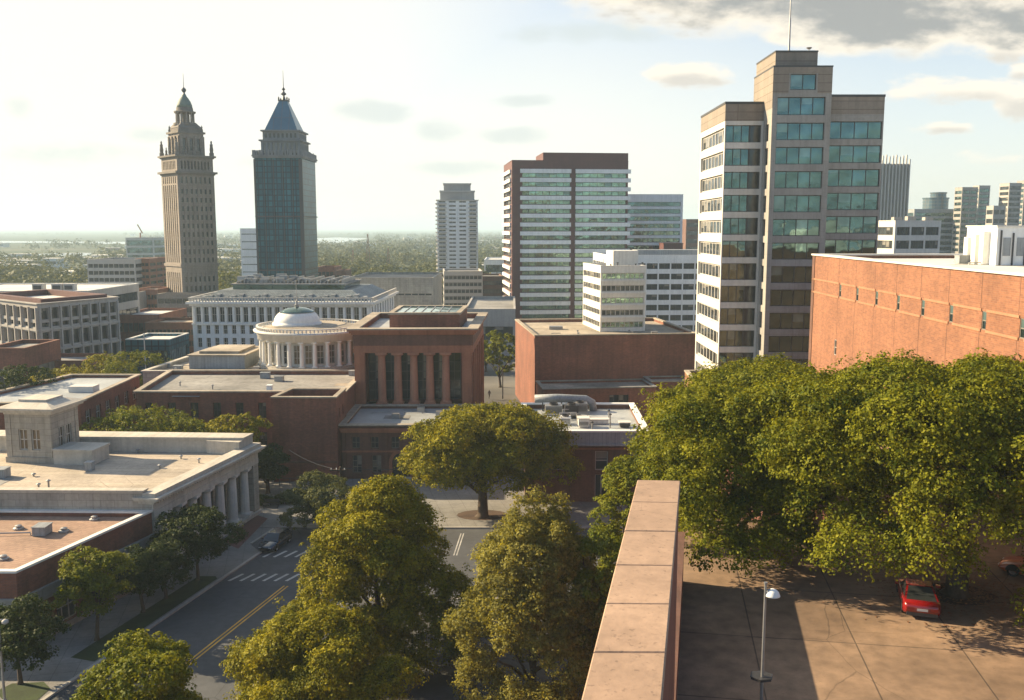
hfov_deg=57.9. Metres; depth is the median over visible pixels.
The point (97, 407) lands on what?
window
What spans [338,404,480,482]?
entrance block
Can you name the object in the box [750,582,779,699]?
deck lamp
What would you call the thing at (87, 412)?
window
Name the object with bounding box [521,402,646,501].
service building
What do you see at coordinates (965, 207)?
hazy tower
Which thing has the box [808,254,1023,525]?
orange brick hall
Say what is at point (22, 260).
distant building
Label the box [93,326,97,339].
window
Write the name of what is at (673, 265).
window
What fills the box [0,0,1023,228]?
sky
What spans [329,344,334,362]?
window
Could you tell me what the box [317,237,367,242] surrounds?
pond
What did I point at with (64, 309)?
window
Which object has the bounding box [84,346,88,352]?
window
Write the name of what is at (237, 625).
yellow road line
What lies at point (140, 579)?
street tree
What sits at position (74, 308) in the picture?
window
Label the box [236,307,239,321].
window
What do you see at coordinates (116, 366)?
tree
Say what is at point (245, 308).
window
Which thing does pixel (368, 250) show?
lattice mast
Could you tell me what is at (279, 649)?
sweetgum tree
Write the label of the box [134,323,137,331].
window
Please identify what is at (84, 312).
window
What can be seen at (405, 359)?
window
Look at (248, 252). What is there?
office slab
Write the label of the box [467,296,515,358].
grey ramp hall
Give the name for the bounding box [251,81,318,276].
teal glass tower
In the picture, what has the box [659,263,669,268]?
window
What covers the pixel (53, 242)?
river
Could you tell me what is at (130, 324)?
window
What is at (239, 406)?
window
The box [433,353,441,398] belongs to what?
window
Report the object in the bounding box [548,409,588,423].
pipe run
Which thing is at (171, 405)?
window
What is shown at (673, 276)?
window
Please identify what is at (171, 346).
green pavilion
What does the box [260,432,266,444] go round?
window
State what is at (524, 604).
olive tree
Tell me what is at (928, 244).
window
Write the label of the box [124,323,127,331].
window
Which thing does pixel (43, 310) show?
window
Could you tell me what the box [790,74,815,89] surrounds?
window
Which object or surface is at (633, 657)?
parapet wall
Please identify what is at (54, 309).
window
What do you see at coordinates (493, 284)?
podium block
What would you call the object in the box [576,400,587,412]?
air conditioner
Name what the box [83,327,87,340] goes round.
window
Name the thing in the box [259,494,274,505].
bush
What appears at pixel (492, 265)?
curved roof hall
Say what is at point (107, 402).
window
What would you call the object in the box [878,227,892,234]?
window
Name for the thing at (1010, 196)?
hazy tower
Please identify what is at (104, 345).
window
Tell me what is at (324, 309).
window
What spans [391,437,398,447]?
window
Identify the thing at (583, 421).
air conditioner
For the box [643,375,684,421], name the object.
brick annex
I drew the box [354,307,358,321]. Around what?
window
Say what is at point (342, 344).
window
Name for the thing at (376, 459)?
window
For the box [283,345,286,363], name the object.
window
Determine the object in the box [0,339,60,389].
brick shed
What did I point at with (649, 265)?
window
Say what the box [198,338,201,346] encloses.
window
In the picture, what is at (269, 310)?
window
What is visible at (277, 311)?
window
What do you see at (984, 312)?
window
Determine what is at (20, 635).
street tree
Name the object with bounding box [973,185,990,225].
hazy tower
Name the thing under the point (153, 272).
apartment block
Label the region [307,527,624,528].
kerb
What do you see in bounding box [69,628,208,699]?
street tree
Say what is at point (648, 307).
window
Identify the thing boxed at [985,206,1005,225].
hazy block
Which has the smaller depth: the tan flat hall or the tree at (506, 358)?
the tree at (506, 358)
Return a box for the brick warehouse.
[515,317,695,401]
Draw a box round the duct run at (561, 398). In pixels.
[534,394,596,410]
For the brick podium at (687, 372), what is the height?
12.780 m
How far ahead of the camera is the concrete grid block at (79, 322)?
179.24 m
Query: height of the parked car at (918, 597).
1.260 m
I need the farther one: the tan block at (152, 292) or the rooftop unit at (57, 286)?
the tan block at (152, 292)
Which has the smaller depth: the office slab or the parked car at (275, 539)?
the parked car at (275, 539)
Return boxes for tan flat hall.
[355,272,441,307]
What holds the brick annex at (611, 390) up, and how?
on the ground
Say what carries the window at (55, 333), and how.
in the concrete grid block at (79, 322)
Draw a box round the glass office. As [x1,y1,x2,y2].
[126,237,164,256]
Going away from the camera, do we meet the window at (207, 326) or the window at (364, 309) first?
the window at (364, 309)
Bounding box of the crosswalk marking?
[228,551,330,580]
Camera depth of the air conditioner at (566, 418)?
113.71 m
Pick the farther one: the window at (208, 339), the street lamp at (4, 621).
the window at (208, 339)
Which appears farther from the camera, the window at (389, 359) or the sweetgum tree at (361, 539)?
the window at (389, 359)
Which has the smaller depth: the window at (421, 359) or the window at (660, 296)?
the window at (421, 359)
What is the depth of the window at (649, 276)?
255.49 m
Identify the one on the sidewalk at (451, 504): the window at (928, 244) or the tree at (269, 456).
the tree at (269, 456)
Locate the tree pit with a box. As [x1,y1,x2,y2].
[457,510,506,519]
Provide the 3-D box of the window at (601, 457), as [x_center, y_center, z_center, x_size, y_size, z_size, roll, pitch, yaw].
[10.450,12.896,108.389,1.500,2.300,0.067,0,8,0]
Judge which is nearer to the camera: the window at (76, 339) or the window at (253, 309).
the window at (76, 339)
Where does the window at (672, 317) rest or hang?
in the white car park at (671, 288)
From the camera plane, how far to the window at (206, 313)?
213.16 m
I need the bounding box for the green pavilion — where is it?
[125,333,189,374]
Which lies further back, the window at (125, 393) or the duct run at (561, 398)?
the window at (125, 393)
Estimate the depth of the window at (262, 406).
123.39 m
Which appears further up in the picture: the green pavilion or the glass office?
the glass office
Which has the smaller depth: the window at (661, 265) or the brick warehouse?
the brick warehouse
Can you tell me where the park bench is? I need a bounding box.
[263,498,278,507]
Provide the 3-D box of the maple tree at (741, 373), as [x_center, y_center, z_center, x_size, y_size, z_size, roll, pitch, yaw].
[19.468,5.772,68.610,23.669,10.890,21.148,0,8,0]
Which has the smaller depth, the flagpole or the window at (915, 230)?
the flagpole
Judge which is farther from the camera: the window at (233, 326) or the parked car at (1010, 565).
the window at (233, 326)
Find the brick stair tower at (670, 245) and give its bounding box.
[658,243,682,248]
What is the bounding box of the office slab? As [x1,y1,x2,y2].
[240,228,256,275]
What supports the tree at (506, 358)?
on the ground
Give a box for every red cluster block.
[318,265,341,277]
[336,269,350,277]
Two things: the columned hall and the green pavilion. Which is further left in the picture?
the green pavilion
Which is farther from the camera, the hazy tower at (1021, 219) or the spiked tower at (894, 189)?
the hazy tower at (1021, 219)
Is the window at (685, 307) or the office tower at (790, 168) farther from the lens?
the window at (685, 307)
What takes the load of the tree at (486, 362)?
on the ground
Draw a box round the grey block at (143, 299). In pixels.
[139,291,146,308]
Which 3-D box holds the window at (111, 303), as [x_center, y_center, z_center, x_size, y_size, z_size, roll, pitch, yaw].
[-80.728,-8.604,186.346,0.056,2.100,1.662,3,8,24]
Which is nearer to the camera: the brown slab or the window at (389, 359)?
the window at (389, 359)
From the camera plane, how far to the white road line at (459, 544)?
94.70 m
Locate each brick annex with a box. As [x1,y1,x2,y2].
[536,378,656,428]
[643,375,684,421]
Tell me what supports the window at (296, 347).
in the rotunda
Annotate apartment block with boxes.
[86,257,157,287]
[136,257,166,286]
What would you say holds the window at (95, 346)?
in the concrete grid block at (79, 322)
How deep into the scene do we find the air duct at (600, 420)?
114.25 m
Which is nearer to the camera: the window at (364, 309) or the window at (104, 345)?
the window at (104, 345)
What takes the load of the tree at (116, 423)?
on the sidewalk at (451, 504)
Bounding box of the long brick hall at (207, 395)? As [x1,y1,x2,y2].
[133,369,355,445]
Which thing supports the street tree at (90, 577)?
on the grass strip at (154, 612)
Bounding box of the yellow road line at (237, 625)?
[186,586,287,664]
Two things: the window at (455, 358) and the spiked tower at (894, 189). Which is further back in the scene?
the spiked tower at (894, 189)
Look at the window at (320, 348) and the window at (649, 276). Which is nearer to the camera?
the window at (320, 348)
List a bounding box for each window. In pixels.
[41,308,46,318]
[43,332,47,338]
[52,307,56,317]
[53,331,58,338]
[56,595,75,620]
[62,306,66,316]
[63,330,68,343]
[72,305,76,315]
[73,329,78,342]
[82,305,86,314]
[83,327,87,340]
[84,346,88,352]
[85,410,89,423]
[91,304,95,313]
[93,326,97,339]
[94,345,97,352]
[96,405,99,417]
[101,303,104,312]
[102,325,106,338]
[103,344,107,354]
[106,400,108,412]
[110,302,113,312]
[111,324,115,337]
[112,343,116,354]
[115,396,118,408]
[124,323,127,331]
[124,391,126,404]
[129,323,132,331]
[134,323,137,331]
[139,323,142,331]
[146,403,152,417]
[168,403,175,417]
[191,403,198,417]
[196,307,200,321]
[197,139,199,150]
[198,325,201,333]
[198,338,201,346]
[204,307,208,321]
[206,325,209,333]
[207,338,210,346]
[212,307,216,321]
[213,403,220,417]
[215,325,218,333]
[220,307,224,321]
[224,325,227,333]
[228,307,232,321]
[232,325,235,333]
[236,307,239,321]
[236,403,243,417]
[241,325,244,333]
[243,307,247,321]
[250,325,253,333]
[251,307,255,321]
[259,307,263,321]
[259,403,265,417]
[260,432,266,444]
[267,307,271,321]
[275,307,279,316]
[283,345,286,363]
[293,345,299,363]
[305,345,311,363]
[315,307,318,315]
[317,345,323,363]
[322,307,326,318]
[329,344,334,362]
[330,307,334,320]
[338,307,342,321]
[341,343,343,361]
[346,307,350,321]
[352,437,359,447]
[353,455,361,471]
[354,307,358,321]
[362,307,366,317]
[368,353,377,398]
[371,437,378,447]
[372,455,381,471]
[385,353,393,398]
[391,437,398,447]
[401,353,409,398]
[417,353,425,398]
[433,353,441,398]
[449,353,460,398]
[595,451,607,469]
[609,395,627,401]
[646,284,656,289]
[646,294,656,299]
[646,305,656,309]
[647,263,657,268]
[647,274,656,278]
[658,294,668,299]
[658,305,668,309]
[658,315,668,320]
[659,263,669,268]
[659,274,669,278]
[659,284,668,289]
[670,305,680,309]
[670,315,680,320]
[671,263,681,268]
[671,274,681,278]
[671,284,681,289]
[671,294,680,299]
[682,305,692,309]
[682,315,692,319]
[682,325,692,329]
[683,263,693,268]
[683,274,693,278]
[683,284,693,289]
[683,294,693,299]
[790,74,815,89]
[875,291,877,304]
[877,240,891,248]
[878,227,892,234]
[896,241,908,248]
[897,227,908,234]
[897,295,899,309]
[910,241,922,248]
[911,227,923,234]
[921,300,924,315]
[925,240,937,248]
[926,227,937,234]
[949,305,952,321]
[982,311,986,329]
[1020,318,1023,338]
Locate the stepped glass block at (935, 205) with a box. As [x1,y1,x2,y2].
[908,192,953,253]
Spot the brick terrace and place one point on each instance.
(69, 359)
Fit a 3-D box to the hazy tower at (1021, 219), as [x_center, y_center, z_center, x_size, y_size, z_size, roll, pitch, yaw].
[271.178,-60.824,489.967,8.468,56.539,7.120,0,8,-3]
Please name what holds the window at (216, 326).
in the white arcaded block at (239, 310)
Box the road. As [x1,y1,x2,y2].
[48,528,684,699]
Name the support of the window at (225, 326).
in the white arcaded block at (239, 310)
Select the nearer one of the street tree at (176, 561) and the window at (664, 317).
the street tree at (176, 561)
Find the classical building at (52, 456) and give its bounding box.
[0,394,265,558]
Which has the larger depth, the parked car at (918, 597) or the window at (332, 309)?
the window at (332, 309)
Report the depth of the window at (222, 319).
213.05 m
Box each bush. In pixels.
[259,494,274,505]
[274,493,294,503]
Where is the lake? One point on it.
(84, 254)
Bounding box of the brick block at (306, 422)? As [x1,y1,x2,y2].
[270,388,346,481]
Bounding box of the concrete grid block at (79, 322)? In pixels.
[0,289,122,373]
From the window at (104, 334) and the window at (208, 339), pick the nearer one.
the window at (104, 334)
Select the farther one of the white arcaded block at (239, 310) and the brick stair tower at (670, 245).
the brick stair tower at (670, 245)
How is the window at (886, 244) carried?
in the open car park at (907, 235)
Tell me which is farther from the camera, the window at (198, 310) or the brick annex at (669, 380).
the window at (198, 310)
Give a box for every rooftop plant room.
[186,345,258,368]
[963,225,1023,264]
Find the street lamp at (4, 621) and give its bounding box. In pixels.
[0,619,8,699]
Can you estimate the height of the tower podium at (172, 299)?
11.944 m
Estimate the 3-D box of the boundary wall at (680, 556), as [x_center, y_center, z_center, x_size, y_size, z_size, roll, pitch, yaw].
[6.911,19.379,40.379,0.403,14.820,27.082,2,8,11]
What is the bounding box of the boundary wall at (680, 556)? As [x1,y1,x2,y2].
[674,532,684,699]
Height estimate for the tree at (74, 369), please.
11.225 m
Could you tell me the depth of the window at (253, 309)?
212.87 m
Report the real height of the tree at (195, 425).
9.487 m
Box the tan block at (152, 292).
[139,286,168,307]
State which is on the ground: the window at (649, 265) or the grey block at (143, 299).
the grey block at (143, 299)
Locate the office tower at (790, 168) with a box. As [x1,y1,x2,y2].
[695,0,885,369]
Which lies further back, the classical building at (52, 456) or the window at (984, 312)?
the classical building at (52, 456)
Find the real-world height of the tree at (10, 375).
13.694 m
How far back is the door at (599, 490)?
108.82 m
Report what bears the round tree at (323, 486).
on the ground
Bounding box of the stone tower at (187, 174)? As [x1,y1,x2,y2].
[157,79,218,291]
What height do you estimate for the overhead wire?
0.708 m
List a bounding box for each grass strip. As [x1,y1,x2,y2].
[0,682,49,699]
[71,576,216,660]
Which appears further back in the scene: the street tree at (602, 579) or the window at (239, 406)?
the window at (239, 406)
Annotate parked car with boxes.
[258,527,291,550]
[895,578,940,617]
[998,556,1023,576]
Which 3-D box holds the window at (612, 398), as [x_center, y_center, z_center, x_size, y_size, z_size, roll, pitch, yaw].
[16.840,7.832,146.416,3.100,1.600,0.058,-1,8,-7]
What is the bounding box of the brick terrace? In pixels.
[54,353,107,376]
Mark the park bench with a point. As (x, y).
(270, 500)
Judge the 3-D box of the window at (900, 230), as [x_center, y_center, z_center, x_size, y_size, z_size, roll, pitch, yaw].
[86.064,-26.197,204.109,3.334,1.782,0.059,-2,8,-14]
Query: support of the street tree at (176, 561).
on the grass strip at (154, 612)
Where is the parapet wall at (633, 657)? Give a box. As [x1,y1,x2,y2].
[582,480,679,699]
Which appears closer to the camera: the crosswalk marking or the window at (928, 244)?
the crosswalk marking
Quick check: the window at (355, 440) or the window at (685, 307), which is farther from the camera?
the window at (685, 307)
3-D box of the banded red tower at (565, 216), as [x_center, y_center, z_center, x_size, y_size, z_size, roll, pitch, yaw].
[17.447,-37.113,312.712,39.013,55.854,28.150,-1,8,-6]
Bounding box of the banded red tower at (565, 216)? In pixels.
[502,152,630,318]
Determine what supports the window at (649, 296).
in the white car park at (671, 288)
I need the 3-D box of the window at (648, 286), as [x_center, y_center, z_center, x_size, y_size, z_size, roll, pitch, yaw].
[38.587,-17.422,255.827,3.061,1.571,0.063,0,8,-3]
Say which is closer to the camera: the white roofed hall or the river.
the white roofed hall
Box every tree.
[0,363,63,388]
[0,592,72,684]
[28,364,102,381]
[53,544,136,640]
[62,275,87,282]
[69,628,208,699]
[77,351,126,373]
[79,403,196,431]
[99,349,172,386]
[108,544,177,612]
[137,528,194,598]
[149,503,248,580]
[159,414,214,432]
[201,412,272,467]
[218,271,239,288]
[219,600,429,699]
[258,442,290,493]
[272,469,475,677]
[276,469,351,529]
[396,399,586,518]
[436,484,605,699]
[484,330,514,387]
[484,333,512,371]
[545,534,622,691]
[587,451,684,574]
[622,352,908,501]
[636,382,881,580]
[745,348,1023,627]
[967,347,1021,363]
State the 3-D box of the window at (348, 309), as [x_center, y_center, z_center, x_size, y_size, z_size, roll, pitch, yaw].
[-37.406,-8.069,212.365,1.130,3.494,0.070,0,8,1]
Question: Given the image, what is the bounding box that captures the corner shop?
[0,509,153,640]
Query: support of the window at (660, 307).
in the white car park at (671, 288)
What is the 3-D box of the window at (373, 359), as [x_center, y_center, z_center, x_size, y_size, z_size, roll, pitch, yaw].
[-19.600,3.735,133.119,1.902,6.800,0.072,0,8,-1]
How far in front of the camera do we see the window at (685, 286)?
256.36 m
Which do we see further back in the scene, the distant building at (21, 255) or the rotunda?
the distant building at (21, 255)
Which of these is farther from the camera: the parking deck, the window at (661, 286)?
the window at (661, 286)
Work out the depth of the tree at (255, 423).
112.00 m
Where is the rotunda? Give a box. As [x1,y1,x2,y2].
[253,291,358,368]
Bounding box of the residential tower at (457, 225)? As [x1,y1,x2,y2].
[435,183,478,295]
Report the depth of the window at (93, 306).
182.59 m
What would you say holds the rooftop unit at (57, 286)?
on the white roofed hall
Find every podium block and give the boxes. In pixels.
[443,268,482,304]
[483,274,503,295]
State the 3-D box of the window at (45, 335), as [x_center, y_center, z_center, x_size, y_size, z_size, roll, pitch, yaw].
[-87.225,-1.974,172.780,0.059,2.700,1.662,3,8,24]
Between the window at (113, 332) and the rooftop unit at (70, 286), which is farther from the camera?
the rooftop unit at (70, 286)
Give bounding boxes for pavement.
[287,599,587,699]
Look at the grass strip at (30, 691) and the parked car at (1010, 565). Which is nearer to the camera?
the parked car at (1010, 565)
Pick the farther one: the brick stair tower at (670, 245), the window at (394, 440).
the brick stair tower at (670, 245)
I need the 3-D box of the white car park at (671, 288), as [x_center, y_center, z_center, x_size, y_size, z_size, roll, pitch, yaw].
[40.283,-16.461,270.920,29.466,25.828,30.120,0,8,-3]
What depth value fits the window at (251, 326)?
213.39 m
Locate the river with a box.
[0,241,124,243]
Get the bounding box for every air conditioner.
[545,402,561,415]
[560,414,570,424]
[564,402,578,417]
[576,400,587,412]
[577,416,589,427]
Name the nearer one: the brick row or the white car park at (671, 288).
the brick row
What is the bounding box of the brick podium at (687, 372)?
[684,370,705,490]
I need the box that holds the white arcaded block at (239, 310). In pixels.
[185,274,398,351]
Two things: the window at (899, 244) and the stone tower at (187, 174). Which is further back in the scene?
the stone tower at (187, 174)
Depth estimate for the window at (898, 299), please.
83.77 m
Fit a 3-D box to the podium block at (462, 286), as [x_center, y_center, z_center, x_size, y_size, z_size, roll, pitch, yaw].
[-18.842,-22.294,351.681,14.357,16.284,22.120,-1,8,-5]
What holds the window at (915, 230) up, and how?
in the open car park at (907, 235)
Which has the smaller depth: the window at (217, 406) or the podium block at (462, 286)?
the window at (217, 406)
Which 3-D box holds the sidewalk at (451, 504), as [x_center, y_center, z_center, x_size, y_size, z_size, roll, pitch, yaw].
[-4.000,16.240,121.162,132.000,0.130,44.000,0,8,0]
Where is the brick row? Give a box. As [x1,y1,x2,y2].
[144,318,193,353]
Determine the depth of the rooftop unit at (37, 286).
215.12 m
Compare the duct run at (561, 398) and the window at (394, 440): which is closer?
the window at (394, 440)
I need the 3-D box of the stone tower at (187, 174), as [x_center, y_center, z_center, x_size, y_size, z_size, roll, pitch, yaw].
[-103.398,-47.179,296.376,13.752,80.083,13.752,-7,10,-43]
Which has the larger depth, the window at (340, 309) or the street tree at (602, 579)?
the window at (340, 309)
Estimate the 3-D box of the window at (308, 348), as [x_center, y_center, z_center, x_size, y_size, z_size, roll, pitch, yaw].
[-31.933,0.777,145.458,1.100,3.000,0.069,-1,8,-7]
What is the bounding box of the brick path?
[228,515,267,548]
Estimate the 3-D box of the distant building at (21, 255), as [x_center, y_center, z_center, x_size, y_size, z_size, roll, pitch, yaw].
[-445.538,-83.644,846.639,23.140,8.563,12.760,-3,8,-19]
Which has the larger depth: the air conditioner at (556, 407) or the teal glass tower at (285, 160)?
the teal glass tower at (285, 160)
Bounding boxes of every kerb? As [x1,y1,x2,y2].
[40,551,261,699]
[250,528,273,544]
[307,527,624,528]
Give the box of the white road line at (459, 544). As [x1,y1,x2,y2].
[453,533,463,554]
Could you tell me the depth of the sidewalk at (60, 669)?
74.70 m
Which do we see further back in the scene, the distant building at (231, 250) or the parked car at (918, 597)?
the distant building at (231, 250)
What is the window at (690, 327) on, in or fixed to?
in the white car park at (671, 288)
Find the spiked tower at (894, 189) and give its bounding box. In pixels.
[879,155,910,220]
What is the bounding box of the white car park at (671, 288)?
[593,249,697,331]
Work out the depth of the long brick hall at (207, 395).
127.77 m
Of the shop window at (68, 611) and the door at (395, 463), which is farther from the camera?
the door at (395, 463)
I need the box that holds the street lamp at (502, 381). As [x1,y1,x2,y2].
[497,366,502,398]
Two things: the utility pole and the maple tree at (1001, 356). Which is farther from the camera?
the utility pole
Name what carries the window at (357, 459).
in the entrance block at (371, 434)
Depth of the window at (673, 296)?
256.55 m
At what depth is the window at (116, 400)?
126.41 m
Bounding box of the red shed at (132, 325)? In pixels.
[119,308,186,350]
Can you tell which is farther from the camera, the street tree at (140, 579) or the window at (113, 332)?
the window at (113, 332)
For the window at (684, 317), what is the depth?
257.49 m
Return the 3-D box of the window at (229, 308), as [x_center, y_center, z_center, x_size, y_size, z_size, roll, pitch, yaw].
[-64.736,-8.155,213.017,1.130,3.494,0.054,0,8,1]
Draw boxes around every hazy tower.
[951,187,977,253]
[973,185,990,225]
[998,183,1021,224]
[1017,180,1023,224]
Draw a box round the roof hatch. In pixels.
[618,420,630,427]
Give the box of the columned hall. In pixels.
[346,305,487,425]
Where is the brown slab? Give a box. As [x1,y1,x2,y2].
[682,219,698,248]
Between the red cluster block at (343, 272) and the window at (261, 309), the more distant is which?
the red cluster block at (343, 272)
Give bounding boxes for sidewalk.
[0,528,271,699]
[243,449,688,527]
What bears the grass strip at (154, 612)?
on the sidewalk at (60, 669)
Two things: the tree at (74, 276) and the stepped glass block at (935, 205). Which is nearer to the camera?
the tree at (74, 276)
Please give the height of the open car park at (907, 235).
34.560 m
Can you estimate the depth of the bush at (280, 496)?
107.55 m
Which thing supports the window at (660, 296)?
in the white car park at (671, 288)
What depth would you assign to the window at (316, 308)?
212.43 m
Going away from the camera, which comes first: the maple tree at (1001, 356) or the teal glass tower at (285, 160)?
the maple tree at (1001, 356)
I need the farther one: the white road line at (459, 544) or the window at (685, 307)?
the window at (685, 307)
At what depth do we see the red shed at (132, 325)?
233.59 m
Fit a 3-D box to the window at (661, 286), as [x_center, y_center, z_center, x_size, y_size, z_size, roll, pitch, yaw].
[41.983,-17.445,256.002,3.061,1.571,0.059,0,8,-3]
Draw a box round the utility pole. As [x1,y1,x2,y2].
[329,467,345,500]
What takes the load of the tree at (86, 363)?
on the ground
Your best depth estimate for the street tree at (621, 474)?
70.61 m
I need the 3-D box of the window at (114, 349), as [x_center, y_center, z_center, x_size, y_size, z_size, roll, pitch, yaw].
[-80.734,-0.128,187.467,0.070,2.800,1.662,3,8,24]
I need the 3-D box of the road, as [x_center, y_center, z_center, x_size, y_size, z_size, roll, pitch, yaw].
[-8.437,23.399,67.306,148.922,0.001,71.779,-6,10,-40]
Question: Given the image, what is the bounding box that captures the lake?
[4,253,90,256]
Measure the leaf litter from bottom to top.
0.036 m
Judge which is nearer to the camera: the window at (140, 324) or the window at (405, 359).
the window at (405, 359)
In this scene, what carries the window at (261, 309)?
in the white arcaded block at (239, 310)
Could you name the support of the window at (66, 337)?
in the concrete grid block at (79, 322)
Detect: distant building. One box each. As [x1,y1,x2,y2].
[0,243,9,246]
[2,260,42,261]
[9,253,38,257]
[41,258,67,267]
[107,247,120,252]
[222,249,240,252]
[222,257,240,261]
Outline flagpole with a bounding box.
[143,333,145,368]
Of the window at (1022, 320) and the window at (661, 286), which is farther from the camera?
the window at (661, 286)
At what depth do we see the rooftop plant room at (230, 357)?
147.63 m
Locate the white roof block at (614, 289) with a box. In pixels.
[583,250,654,331]
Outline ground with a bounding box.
[0,229,653,435]
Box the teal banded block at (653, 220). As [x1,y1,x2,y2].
[627,194,682,249]
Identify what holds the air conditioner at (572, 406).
on the service building at (600, 448)
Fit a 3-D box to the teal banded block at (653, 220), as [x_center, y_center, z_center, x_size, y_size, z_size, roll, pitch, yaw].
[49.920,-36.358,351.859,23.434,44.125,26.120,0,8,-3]
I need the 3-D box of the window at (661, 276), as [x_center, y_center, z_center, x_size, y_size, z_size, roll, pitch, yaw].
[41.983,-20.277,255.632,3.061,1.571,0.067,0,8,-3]
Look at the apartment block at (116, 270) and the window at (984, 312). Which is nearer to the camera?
the window at (984, 312)
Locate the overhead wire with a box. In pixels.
[346,468,412,469]
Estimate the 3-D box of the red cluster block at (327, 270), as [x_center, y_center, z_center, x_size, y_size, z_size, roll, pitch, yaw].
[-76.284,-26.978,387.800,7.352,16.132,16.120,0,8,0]
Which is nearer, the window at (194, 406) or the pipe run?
the pipe run
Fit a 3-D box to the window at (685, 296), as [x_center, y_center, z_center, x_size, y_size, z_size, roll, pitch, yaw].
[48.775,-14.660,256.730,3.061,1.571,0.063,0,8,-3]
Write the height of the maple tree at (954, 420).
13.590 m
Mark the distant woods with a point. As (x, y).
(11, 272)
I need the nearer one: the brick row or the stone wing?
the stone wing
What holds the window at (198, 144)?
in the stone tower at (187, 174)
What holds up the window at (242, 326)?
in the white arcaded block at (239, 310)
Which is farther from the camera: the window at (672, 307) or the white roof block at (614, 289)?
the window at (672, 307)
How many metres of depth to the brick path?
99.36 m
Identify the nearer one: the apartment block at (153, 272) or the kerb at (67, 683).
the kerb at (67, 683)
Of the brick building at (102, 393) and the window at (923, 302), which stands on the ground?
the brick building at (102, 393)
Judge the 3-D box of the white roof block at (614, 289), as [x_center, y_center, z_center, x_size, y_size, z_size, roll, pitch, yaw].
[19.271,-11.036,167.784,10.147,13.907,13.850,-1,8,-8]
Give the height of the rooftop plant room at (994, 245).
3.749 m
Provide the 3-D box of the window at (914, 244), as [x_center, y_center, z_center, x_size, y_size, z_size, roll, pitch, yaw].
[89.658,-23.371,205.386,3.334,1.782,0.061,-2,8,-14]
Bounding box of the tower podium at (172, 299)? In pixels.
[157,292,209,317]
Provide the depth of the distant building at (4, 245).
1537.62 m
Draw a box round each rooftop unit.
[32,283,45,289]
[51,283,64,289]
[63,283,76,290]
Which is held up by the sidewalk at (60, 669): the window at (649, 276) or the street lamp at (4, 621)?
the street lamp at (4, 621)
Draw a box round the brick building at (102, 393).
[0,374,140,431]
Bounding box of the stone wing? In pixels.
[141,356,375,403]
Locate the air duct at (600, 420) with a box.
[589,417,608,423]
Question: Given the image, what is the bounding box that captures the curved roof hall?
[484,257,503,274]
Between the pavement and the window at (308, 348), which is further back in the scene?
the window at (308, 348)
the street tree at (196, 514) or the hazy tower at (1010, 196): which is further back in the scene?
the hazy tower at (1010, 196)
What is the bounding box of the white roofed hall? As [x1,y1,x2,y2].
[0,283,139,326]
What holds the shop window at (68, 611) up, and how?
in the corner shop
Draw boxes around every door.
[393,453,409,476]
[595,475,606,497]
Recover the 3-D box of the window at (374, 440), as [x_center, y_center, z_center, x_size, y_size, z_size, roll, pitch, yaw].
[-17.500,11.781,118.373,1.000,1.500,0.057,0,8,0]
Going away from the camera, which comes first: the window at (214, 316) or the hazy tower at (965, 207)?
the window at (214, 316)
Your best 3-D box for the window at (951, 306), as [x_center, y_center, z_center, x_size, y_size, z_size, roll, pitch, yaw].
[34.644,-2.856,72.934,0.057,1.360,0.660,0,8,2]
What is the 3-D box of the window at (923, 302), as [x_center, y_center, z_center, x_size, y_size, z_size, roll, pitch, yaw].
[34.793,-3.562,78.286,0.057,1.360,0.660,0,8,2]
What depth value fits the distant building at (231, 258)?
729.51 m
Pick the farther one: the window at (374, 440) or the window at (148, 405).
the window at (148, 405)
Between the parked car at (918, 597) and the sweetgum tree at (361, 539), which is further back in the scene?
the sweetgum tree at (361, 539)
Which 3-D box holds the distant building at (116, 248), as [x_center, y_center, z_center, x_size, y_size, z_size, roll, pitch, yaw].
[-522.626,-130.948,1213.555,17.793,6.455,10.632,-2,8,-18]
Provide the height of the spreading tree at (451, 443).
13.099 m
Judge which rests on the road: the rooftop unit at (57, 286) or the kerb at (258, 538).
the kerb at (258, 538)
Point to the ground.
(491, 381)
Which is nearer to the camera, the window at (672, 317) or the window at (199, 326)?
the window at (199, 326)
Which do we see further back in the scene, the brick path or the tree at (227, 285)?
the tree at (227, 285)
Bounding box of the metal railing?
[279,478,310,485]
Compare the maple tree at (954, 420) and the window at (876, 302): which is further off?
the window at (876, 302)
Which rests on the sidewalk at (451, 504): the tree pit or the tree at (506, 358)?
the tree pit
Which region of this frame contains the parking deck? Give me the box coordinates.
[677,447,1023,699]
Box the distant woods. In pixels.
[0,232,503,299]
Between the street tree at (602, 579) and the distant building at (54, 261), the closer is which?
the street tree at (602, 579)
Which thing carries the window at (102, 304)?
in the concrete grid block at (79, 322)
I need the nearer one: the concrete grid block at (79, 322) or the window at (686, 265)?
the concrete grid block at (79, 322)
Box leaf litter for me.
[823,565,1023,649]
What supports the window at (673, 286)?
in the white car park at (671, 288)
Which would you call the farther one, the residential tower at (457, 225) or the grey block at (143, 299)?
the residential tower at (457, 225)
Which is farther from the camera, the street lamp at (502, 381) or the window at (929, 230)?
the window at (929, 230)
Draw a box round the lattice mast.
[366,234,369,262]
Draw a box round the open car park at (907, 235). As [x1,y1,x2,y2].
[877,216,941,253]
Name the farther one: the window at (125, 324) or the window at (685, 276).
the window at (685, 276)
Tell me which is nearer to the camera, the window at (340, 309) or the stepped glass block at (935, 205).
the window at (340, 309)
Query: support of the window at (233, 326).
in the white arcaded block at (239, 310)
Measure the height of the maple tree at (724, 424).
10.866 m
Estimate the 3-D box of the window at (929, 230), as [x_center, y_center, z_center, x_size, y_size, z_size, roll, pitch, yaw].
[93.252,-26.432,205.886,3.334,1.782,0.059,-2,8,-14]

